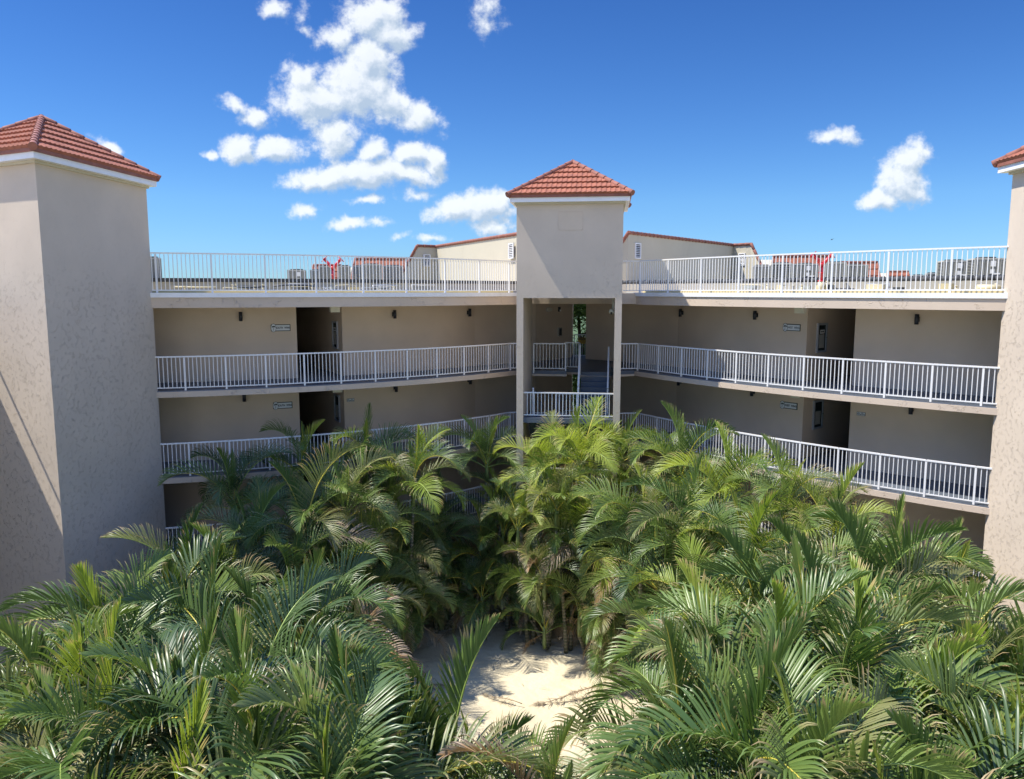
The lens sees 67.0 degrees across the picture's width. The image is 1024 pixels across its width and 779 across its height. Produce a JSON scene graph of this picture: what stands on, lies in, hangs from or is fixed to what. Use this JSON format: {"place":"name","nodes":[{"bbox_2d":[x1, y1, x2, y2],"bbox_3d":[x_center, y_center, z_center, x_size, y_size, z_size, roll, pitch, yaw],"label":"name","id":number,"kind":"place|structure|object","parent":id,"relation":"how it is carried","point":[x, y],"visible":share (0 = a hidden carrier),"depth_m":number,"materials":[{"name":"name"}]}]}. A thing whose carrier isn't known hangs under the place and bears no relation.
{"place":"outdoors","nodes":[
{"label":"outdoors","id":0,"kind":"place"},
{"bbox_2d":[1,575,787,778],"bbox_3d":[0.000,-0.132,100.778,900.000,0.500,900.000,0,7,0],"label":"sand ground","id":1,"kind":"structure","parent":0,"point":[490,674],"depth_m":24.75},
{"bbox_2d":[0,601,147,740],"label":"palm tree","id":2,"kind":"object","parent":1,"relation":"on","point":[39,651],"visible":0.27,"depth_m":14.05,"materials":[{"name":"green plant"}]},
{"bbox_2d":[0,114,165,734],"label":"corner tower","id":3,"kind":"structure","parent":1,"relation":"on","point":[80,457],"depth_m":20.80,"materials":[{"name":"paint"}]},
{"bbox_2d":[0,546,221,731],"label":"palm tree","id":4,"kind":"object","parent":1,"relation":"on","point":[91,599],"visible":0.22,"depth_m":16.50,"materials":[{"name":"green plant"}]},
{"bbox_2d":[0,571,224,757],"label":"palm tree","id":5,"kind":"object","parent":1,"relation":"on","point":[7,700],"visible":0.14,"depth_m":14.26,"materials":[{"name":"green plant"}]},
{"bbox_2d":[0,596,230,778],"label":"palm tree","id":6,"kind":"object","parent":1,"relation":"on","point":[96,677],"visible":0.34,"depth_m":11.71,"materials":[{"name":"green plant"}]},
{"bbox_2d":[0,663,242,778],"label":"palm tree","id":7,"kind":"object","parent":1,"relation":"on","point":[39,679],"visible":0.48,"depth_m":11.65,"materials":[{"name":"green plant"}]},
{"bbox_2d":[40,528,277,660],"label":"palm tree","id":8,"kind":"object","parent":1,"relation":"on","point":[176,571],"visible":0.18,"depth_m":18.23,"materials":[{"name":"green plant"}]},
{"bbox_2d":[54,579,269,683],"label":"palm tree","id":9,"kind":"object","parent":1,"relation":"on","point":[124,637],"visible":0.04,"depth_m":16.19,"materials":[{"name":"green plant"}]},
{"bbox_2d":[0,670,335,778],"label":"palm tree","id":10,"kind":"object","parent":1,"relation":"on","point":[191,762],"visible":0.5,"depth_m":11.12,"materials":[{"name":"green plant"}]},
{"bbox_2d":[57,600,313,778],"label":"palm tree","id":11,"kind":"object","parent":1,"relation":"on","point":[204,642],"visible":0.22,"depth_m":12.36,"materials":[{"name":"green plant"}]},
{"bbox_2d":[100,501,297,610],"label":"palm tree","id":12,"kind":"object","parent":1,"relation":"on","point":[193,516],"visible":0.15,"depth_m":19.96,"materials":[{"name":"green plant"}]},
{"bbox_2d":[113,531,329,709],"bbox_3d":[-6.269,6.837,16.954,5.201,6.795,4.631,6,9,37],"label":"palm tree","id":13,"kind":"object","parent":1,"relation":"on","point":[149,597],"visible":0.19,"depth_m":16.69,"materials":[{"name":"green plant"}]},
{"bbox_2d":[153,522,289,615],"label":"palm tree","id":14,"kind":"object","parent":1,"relation":"on","point":[256,567],"visible":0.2,"depth_m":19.95,"materials":[{"name":"green plant"}]},
{"bbox_2d":[157,440,308,551],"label":"palm tree","id":15,"kind":"object","parent":1,"relation":"on","point":[232,480],"visible":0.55,"depth_m":23.89,"materials":[{"name":"green plant"}]},
{"bbox_2d":[181,474,316,588],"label":"palm tree","id":16,"kind":"object","parent":1,"relation":"on","point":[263,501],"visible":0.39,"depth_m":21.72,"materials":[{"name":"green plant"}]},
{"bbox_2d":[113,562,392,775],"bbox_3d":[-4.859,7.112,14.849,5.157,6.786,5.576,-2,8,-19],"label":"palm tree","id":17,"kind":"object","parent":1,"relation":"on","point":[324,577],"visible":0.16,"depth_m":15.13,"materials":[{"name":"green plant"}]},
{"bbox_2d":[80,602,452,778],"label":"palm tree","id":18,"kind":"object","parent":1,"relation":"on","point":[237,680],"visible":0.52,"depth_m":11.55,"materials":[{"name":"green plant"}]},
{"bbox_2d":[177,565,398,661],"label":"palm tree","id":19,"kind":"object","parent":1,"relation":"on","point":[246,588],"visible":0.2,"depth_m":17.25,"materials":[{"name":"green plant"}]},
{"bbox_2d":[229,518,352,615],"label":"palm tree","id":20,"kind":"object","parent":1,"relation":"on","point":[287,558],"visible":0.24,"depth_m":20.84,"materials":[{"name":"green plant"}]},
{"bbox_2d":[174,644,415,778],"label":"palm tree","id":21,"kind":"object","parent":1,"relation":"on","point":[329,754],"visible":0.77,"depth_m":10.88,"materials":[{"name":"green plant"}]},
{"bbox_2d":[237,418,356,558],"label":"palm tree","id":22,"kind":"object","parent":1,"relation":"on","point":[303,444],"visible":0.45,"depth_m":25.41,"materials":[{"name":"green plant"}]},
{"bbox_2d":[216,438,386,635],"bbox_3d":[-5.903,5.527,22.551,5.023,8.250,5.591,-7,10,-44],"label":"palm tree","id":23,"kind":"object","parent":1,"relation":"on","point":[305,512],"visible":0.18,"depth_m":22.59,"materials":[{"name":"green plant"}]},
{"bbox_2d":[162,618,440,778],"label":"palm tree","id":24,"kind":"object","parent":1,"relation":"on","point":[353,647],"visible":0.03,"depth_m":13.22,"materials":[{"name":"green plant"}]},
{"bbox_2d":[229,546,396,662],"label":"palm tree","id":25,"kind":"object","parent":1,"relation":"on","point":[384,605],"visible":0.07,"depth_m":19.48,"materials":[{"name":"green plant"}]},
{"bbox_2d":[263,611,371,712],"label":"palm tree","id":26,"kind":"object","parent":1,"relation":"on","point":[316,618],"visible":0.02,"depth_m":16.32,"materials":[{"name":"green plant"}]},
{"bbox_2d":[267,515,389,629],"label":"palm tree","id":27,"kind":"object","parent":1,"relation":"on","point":[331,556],"visible":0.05,"depth_m":21.98,"materials":[{"name":"green plant"}]},
{"bbox_2d":[263,443,402,565],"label":"palm tree","id":28,"kind":"object","parent":1,"relation":"on","point":[345,490],"visible":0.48,"depth_m":23.97,"materials":[{"name":"green plant"}]},
{"bbox_2d":[268,514,407,656],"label":"palm tree","id":29,"kind":"object","parent":1,"relation":"on","point":[384,561],"visible":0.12,"depth_m":22.44,"materials":[{"name":"green plant"}]},
{"bbox_2d":[150,278,572,607],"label":"apartment wing","id":30,"kind":"structure","parent":1,"relation":"on","point":[193,323],"depth_m":28.89,"materials":[{"name":"paint"}]},
{"bbox_2d":[150,252,516,292],"bbox_3d":[-5.200,-3.927,26.847,13.729,1.362,1.069,-4,8,-30],"label":"railing","id":31,"kind":"object","parent":30,"relation":"on","point":[333,256],"visible":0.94,"depth_m":26.15,"materials":[{"name":"metal"}]},
{"bbox_2d":[155,343,516,389],"bbox_3d":[-5.209,-0.807,27.204,13.621,1.202,1.063,-4,8,-30],"label":"railing","id":32,"kind":"object","parent":30,"relation":"on","point":[394,350],"visible":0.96,"depth_m":26.37,"materials":[{"name":"metal"}]},
{"bbox_2d":[160,412,515,475],"bbox_3d":[-5.209,1.941,27.551,13.621,1.202,1.063,-4,8,-30],"label":"railing","id":33,"kind":"object","parent":30,"relation":"on","point":[335,433],"visible":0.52,"depth_m":26.26,"materials":[{"name":"metal"}]},
{"bbox_2d":[165,480,513,557],"bbox_3d":[-5.209,4.670,27.896,13.621,1.202,1.063,-4,8,-30],"label":"railing","id":34,"kind":"object","parent":30,"relation":"on","point":[465,490],"visible":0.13,"depth_m":29.08,"materials":[{"name":"metal"}]},
{"bbox_2d":[403,232,516,280],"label":"roof bulkhead","id":35,"kind":"object","parent":30,"relation":"on","point":[501,247],"visible":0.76,"depth_m":43.88,"materials":[{"name":"paint"}]},
{"bbox_2d":[308,402,434,628],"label":"palm tree","id":36,"kind":"object","parent":1,"relation":"on","point":[364,433],"visible":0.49,"depth_m":26.25,"materials":[{"name":"green plant"}]},
{"bbox_2d":[321,534,426,653],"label":"palm tree","id":37,"kind":"object","parent":1,"relation":"on","point":[399,623],"visible":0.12,"depth_m":22.83,"materials":[{"name":"green plant"}]},
{"bbox_2d":[312,486,443,676],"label":"palm tree","id":38,"kind":"object","parent":1,"relation":"on","point":[383,529],"visible":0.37,"depth_m":24.44,"materials":[{"name":"green plant"}]},
{"bbox_2d":[330,583,425,680],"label":"palm tree","id":39,"kind":"object","parent":1,"relation":"on","point":[358,613],"visible":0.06,"depth_m":19.49,"materials":[{"name":"green plant"}]},
{"bbox_2d":[232,620,563,778],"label":"palm tree","id":40,"kind":"object","parent":1,"relation":"on","point":[267,698],"visible":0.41,"depth_m":11.78,"materials":[{"name":"green plant"}]},
{"bbox_2d":[350,463,451,645],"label":"palm tree","id":41,"kind":"object","parent":1,"relation":"on","point":[425,526],"visible":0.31,"depth_m":26.17,"materials":[{"name":"green plant"}]},
{"bbox_2d":[339,424,472,650],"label":"palm tree","id":42,"kind":"object","parent":1,"relation":"on","point":[417,458],"visible":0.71,"depth_m":25.82,"materials":[{"name":"green plant"}]},
{"bbox_2d":[355,496,456,654],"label":"palm tree","id":43,"kind":"object","parent":1,"relation":"on","point":[426,560],"visible":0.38,"depth_m":25.26,"materials":[{"name":"green plant"}]},
{"bbox_2d":[360,521,467,661],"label":"palm tree","id":44,"kind":"object","parent":1,"relation":"on","point":[426,575],"visible":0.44,"depth_m":25.66,"materials":[{"name":"green plant"}]},
{"bbox_2d":[312,612,543,778],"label":"palm tree","id":45,"kind":"object","parent":1,"relation":"on","point":[429,714],"visible":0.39,"depth_m":13.28,"materials":[{"name":"green plant"}]},
{"bbox_2d":[395,512,485,633],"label":"palm tree","id":46,"kind":"object","parent":1,"relation":"on","point":[436,628],"visible":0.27,"depth_m":27.80,"materials":[{"name":"green plant"}]},
{"bbox_2d":[383,472,507,629],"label":"palm tree","id":47,"kind":"object","parent":1,"relation":"on","point":[447,508],"visible":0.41,"depth_m":27.75,"materials":[{"name":"green plant"}]},
{"bbox_2d":[415,538,496,627],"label":"palm tree","id":48,"kind":"object","parent":1,"relation":"on","point":[461,601],"visible":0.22,"depth_m":27.85,"materials":[{"name":"green plant"}]},
{"bbox_2d":[432,499,531,633],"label":"palm tree","id":49,"kind":"object","parent":1,"relation":"on","point":[485,535],"visible":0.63,"depth_m":27.43,"materials":[{"name":"green plant"}]},
{"bbox_2d":[435,414,532,623],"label":"palm tree","id":50,"kind":"object","parent":1,"relation":"on","point":[484,446],"visible":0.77,"depth_m":28.00,"materials":[{"name":"green plant"}]},
{"bbox_2d":[451,483,547,626],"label":"palm tree","id":51,"kind":"object","parent":1,"relation":"on","point":[504,536],"visible":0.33,"depth_m":27.85,"materials":[{"name":"green plant"}]},
{"bbox_2d":[467,540,551,639],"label":"palm tree","id":52,"kind":"object","parent":1,"relation":"on","point":[508,614],"visible":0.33,"depth_m":27.57,"materials":[{"name":"green plant"}]},
{"bbox_2d":[437,713,634,778],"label":"palm tree","id":53,"kind":"object","parent":1,"relation":"on","point":[555,746],"visible":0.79,"depth_m":11.89,"materials":[{"name":"green plant"}]},
{"bbox_2d":[480,410,594,646],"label":"palm tree","id":54,"kind":"object","parent":1,"relation":"on","point":[549,453],"visible":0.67,"depth_m":26.30,"materials":[{"name":"green plant"}]},
{"bbox_2d":[496,520,591,638],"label":"palm tree","id":55,"kind":"object","parent":1,"relation":"on","point":[508,579],"visible":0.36,"depth_m":26.02,"materials":[{"name":"green plant"}]},
{"bbox_2d":[486,476,604,654],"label":"palm tree","id":56,"kind":"object","parent":1,"relation":"on","point":[545,639],"visible":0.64,"depth_m":26.21,"materials":[{"name":"green plant"}]},
{"bbox_2d":[508,396,628,653],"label":"palm tree","id":57,"kind":"object","parent":1,"relation":"on","point":[580,448],"visible":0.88,"depth_m":25.38,"materials":[{"name":"green plant"}]},
{"bbox_2d":[478,159,679,620],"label":"stair tower","id":58,"kind":"structure","parent":1,"relation":"on","point":[570,231],"depth_m":26.98,"materials":[{"name":"paint"}]},
{"bbox_2d":[533,342,578,372],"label":"railing","id":59,"kind":"object","parent":58,"relation":"on","point":[565,343],"visible":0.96,"depth_m":30.63,"materials":[{"name":"metal"}]},
{"bbox_2d":[523,392,612,416],"bbox_3d":[2.002,0.528,27.629,3.207,0.848,0.058,1,7,7],"label":"railing","id":60,"kind":"object","parent":58,"relation":"attached to","point":[559,393],"visible":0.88,"depth_m":27.62,"materials":[{"name":"metal"}]},
{"bbox_2d":[507,462,661,665],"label":"palm tree","id":61,"kind":"object","parent":1,"relation":"on","point":[575,511],"visible":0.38,"depth_m":25.15,"materials":[{"name":"green plant"}]},
{"bbox_2d":[552,517,646,672],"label":"palm tree","id":62,"kind":"object","parent":1,"relation":"on","point":[601,619],"visible":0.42,"depth_m":24.44,"materials":[{"name":"green plant"}]},
{"bbox_2d":[563,564,659,692],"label":"palm tree","id":63,"kind":"object","parent":1,"relation":"on","point":[594,658],"visible":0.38,"depth_m":23.88,"materials":[{"name":"green plant"}]},
{"bbox_2d":[567,409,670,568],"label":"palm tree","id":64,"kind":"object","parent":1,"relation":"on","point":[621,471],"visible":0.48,"depth_m":26.75,"materials":[{"name":"green plant"}]},
{"bbox_2d":[566,462,709,683],"bbox_3d":[4.005,5.789,23.987,4.624,7.106,4.620,0,7,0],"label":"palm tree","id":65,"kind":"object","parent":1,"relation":"on","point":[604,521],"visible":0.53,"depth_m":23.50,"materials":[{"name":"green plant"}]},
{"bbox_2d":[577,496,722,708],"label":"palm tree","id":66,"kind":"object","parent":1,"relation":"on","point":[665,554],"visible":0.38,"depth_m":21.96,"materials":[{"name":"green plant"}]},
{"bbox_2d":[581,531,742,673],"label":"palm tree","id":67,"kind":"object","parent":1,"relation":"on","point":[595,612],"visible":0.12,"depth_m":20.34,"materials":[{"name":"green plant"}]},
{"bbox_2d":[615,400,743,575],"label":"palm tree","id":68,"kind":"object","parent":1,"relation":"on","point":[682,435],"visible":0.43,"depth_m":24.90,"materials":[{"name":"green plant"}]},
{"bbox_2d":[608,451,758,591],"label":"palm tree","id":69,"kind":"object","parent":1,"relation":"on","point":[680,500],"visible":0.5,"depth_m":21.58,"materials":[{"name":"green plant"}]},
{"bbox_2d":[540,556,832,756],"bbox_3d":[3.850,6.959,15.402,4.726,6.949,5.276,5,9,35],"label":"palm tree","id":70,"kind":"object","parent":1,"relation":"on","point":[692,577],"visible":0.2,"depth_m":15.11,"materials":[{"name":"green plant"}]},
{"bbox_2d":[557,615,838,778],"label":"palm tree","id":71,"kind":"object","parent":1,"relation":"on","point":[593,772],"visible":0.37,"depth_m":12.30,"materials":[{"name":"green plant"}]},
{"bbox_2d":[649,420,803,556],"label":"palm tree","id":72,"kind":"object","parent":1,"relation":"on","point":[728,458],"visible":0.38,"depth_m":22.77,"materials":[{"name":"green plant"}]},
{"bbox_2d":[672,486,815,598],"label":"palm tree","id":73,"kind":"object","parent":1,"relation":"on","point":[755,523],"visible":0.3,"depth_m":20.08,"materials":[{"name":"green plant"}]},
{"bbox_2d":[591,609,911,778],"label":"palm tree","id":74,"kind":"object","parent":1,"relation":"on","point":[733,755],"visible":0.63,"depth_m":10.97,"materials":[{"name":"green plant"}]},
{"bbox_2d":[662,523,840,655],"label":"palm tree","id":75,"kind":"object","parent":1,"relation":"on","point":[734,542],"visible":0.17,"depth_m":17.77,"materials":[{"name":"green plant"}]},
{"bbox_2d":[628,564,875,772],"bbox_3d":[4.425,6.752,13.877,4.597,7.732,5.502,0,7,0],"label":"palm tree","id":76,"kind":"object","parent":1,"relation":"on","point":[788,607],"visible":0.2,"depth_m":13.81,"materials":[{"name":"green plant"}]},
{"bbox_2d":[717,433,857,574],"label":"palm tree","id":77,"kind":"object","parent":1,"relation":"on","point":[789,485],"visible":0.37,"depth_m":20.79,"materials":[{"name":"green plant"}]},
{"bbox_2d":[611,619,978,778],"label":"palm tree","id":78,"kind":"object","parent":1,"relation":"on","point":[825,725],"visible":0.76,"depth_m":10.78,"materials":[{"name":"green plant"}]},
{"bbox_2d":[586,275,1007,593],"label":"apartment wing","id":79,"kind":"structure","parent":1,"relation":"on","point":[958,327],"depth_m":25.86,"materials":[{"name":"paint"}]},
{"bbox_2d":[622,231,761,280],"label":"roof bulkhead","id":80,"kind":"object","parent":79,"relation":"on","point":[642,246],"visible":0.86,"depth_m":41.81,"materials":[{"name":"paint"}]},
{"bbox_2d":[620,412,991,504],"bbox_3d":[8.697,2.133,26.033,0.694,1.202,13.203,-6,9,-39],"label":"railing","id":81,"kind":"object","parent":79,"relation":"on","point":[878,486],"visible":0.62,"depth_m":23.66,"materials":[{"name":"metal"}]},
{"bbox_2d":[621,343,999,405],"bbox_3d":[8.697,-0.615,25.686,0.694,1.202,13.203,-6,9,-39],"label":"railing","id":82,"kind":"object","parent":79,"relation":"on","point":[827,358],"visible":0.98,"depth_m":24.49,"materials":[{"name":"metal"}]},
{"bbox_2d":[623,246,1008,292],"bbox_3d":[8.703,-3.735,25.330,0.694,1.362,13.241,-6,9,-39],"label":"railing","id":83,"kind":"object","parent":79,"relation":"on","point":[949,290],"visible":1,"depth_m":24.13,"materials":[{"name":"metal"}]},
{"bbox_2d":[816,323,827,352],"bbox_3d":[11.032,-1.843,27.513,0.680,1.040,0.075,-6,9,-41],"label":"notice cabinet","id":84,"kind":"object","parent":79,"relation":"attached to","point":[821,337],"visible":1,"depth_m":27.49,"materials":[{"name":"metal"}]},
{"bbox_2d":[936,259,966,275],"bbox_3d":[16.360,-4.200,28.698,0.885,1.230,0.858,2,7,14],"label":"air conditioner","id":85,"kind":"object","parent":79,"relation":"on","point":[958,273],"visible":0.37,"depth_m":28.32,"materials":[{"name":"metal"}]},
{"bbox_2d":[967,257,1004,275],"bbox_3d":[16.330,-3.949,26.714,0.925,1.230,0.858,2,7,14],"label":"air conditioner","id":86,"kind":"object","parent":79,"relation":"on","point":[990,265],"visible":0.45,"depth_m":26.32,"materials":[{"name":"metal"}]},
{"bbox_2d":[705,515,898,624],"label":"palm tree","id":87,"kind":"object","parent":1,"relation":"on","point":[784,530],"visible":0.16,"depth_m":18.34,"materials":[{"name":"green plant"}]},
{"bbox_2d":[698,529,939,686],"bbox_3d":[6.536,6.564,16.320,4.766,7.496,5.107,0,7,0],"label":"palm tree","id":88,"kind":"object","parent":1,"relation":"on","point":[796,563],"visible":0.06,"depth_m":16.39,"materials":[{"name":"green plant"}]},
{"bbox_2d":[760,461,903,573],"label":"palm tree","id":89,"kind":"object","parent":1,"relation":"on","point":[839,491],"visible":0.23,"depth_m":20.13,"materials":[{"name":"green plant"}]},
{"bbox_2d":[660,551,1023,778],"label":"palm tree","id":90,"kind":"object","parent":1,"relation":"on","point":[862,633],"visible":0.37,"depth_m":13.20,"materials":[{"name":"green plant"}]},
{"bbox_2d":[723,663,1010,778],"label":"palm tree","id":91,"kind":"object","parent":1,"relation":"on","point":[894,679],"visible":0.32,"depth_m":10.72,"materials":[{"name":"green plant"}]},
{"bbox_2d":[770,497,966,660],"bbox_3d":[7.841,6.264,17.375,4.400,7.830,5.099,0,7,0],"label":"palm tree","id":92,"kind":"object","parent":1,"relation":"on","point":[859,537],"visible":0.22,"depth_m":17.02,"materials":[{"name":"green plant"}]},
{"bbox_2d":[761,562,1023,718],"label":"palm tree","id":93,"kind":"object","parent":1,"relation":"on","point":[934,587],"visible":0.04,"depth_m":14.91,"materials":[{"name":"green plant"}]},
{"bbox_2d":[777,598,1023,778],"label":"palm tree","id":94,"kind":"object","parent":1,"relation":"on","point":[957,649],"visible":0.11,"depth_m":12.41,"materials":[{"name":"green plant"}]},
{"bbox_2d":[808,491,996,620],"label":"palm tree","id":95,"kind":"object","parent":1,"relation":"on","point":[972,553],"visible":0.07,"depth_m":17.92,"materials":[{"name":"green plant"}]},
{"bbox_2d":[799,576,1023,738],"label":"palm tree","id":96,"kind":"object","parent":1,"relation":"on","point":[1005,591],"visible":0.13,"depth_m":14.60,"materials":[{"name":"green plant"}]},
{"bbox_2d":[813,682,1023,778],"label":"palm tree","id":97,"kind":"object","parent":1,"relation":"on","point":[906,723],"visible":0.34,"depth_m":11.07,"materials":[{"name":"green plant"}]},
{"bbox_2d":[844,561,1019,666],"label":"palm tree","id":98,"kind":"object","parent":1,"relation":"on","point":[974,586],"visible":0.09,"depth_m":15.98,"materials":[{"name":"green plant"}]},
{"bbox_2d":[854,516,1023,673],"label":"palm tree","id":99,"kind":"object","parent":1,"relation":"on","point":[963,553],"visible":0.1,"depth_m":17.43,"materials":[{"name":"green plant"}]},
{"bbox_2d":[881,637,1023,774],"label":"palm tree","id":100,"kind":"object","parent":1,"relation":"on","point":[945,675],"visible":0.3,"depth_m":11.97,"materials":[{"name":"green plant"}]},
{"bbox_2d":[908,572,1023,774],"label":"palm tree","id":101,"kind":"object","parent":1,"relation":"on","point":[1014,655],"visible":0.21,"depth_m":14.71,"materials":[{"name":"green plant"}]},
{"bbox_2d":[928,691,1023,778],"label":"palm tree","id":102,"kind":"object","parent":1,"relation":"on","point":[951,708],"visible":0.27,"depth_m":11.70,"materials":[{"name":"green plant"}]},
{"bbox_2d":[981,145,1023,628],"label":"corner tower","id":103,"kind":"structure","parent":1,"relation":"on","point":[1003,545],"depth_m":20.29,"materials":[{"name":"paint"}]},
{"bbox_2d":[0,0,1023,278],"label":"sky","id":104,"kind":"structure","parent":0,"point":[388,128],"materials":[{"name":"blue"}]},
{"bbox_2d":[572,304,585,409],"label":"broadleaf tree","id":105,"kind":"object","parent":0,"point":[577,312],"visible":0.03,"depth_m":45.70,"materials":[{"name":"green plant"}]},
{"bbox_2d":[761,254,829,276],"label":"rooftop house","id":106,"kind":"structure","parent":0,"point":[799,258],"depth_m":48.30,"materials":[{"name":"paint"}]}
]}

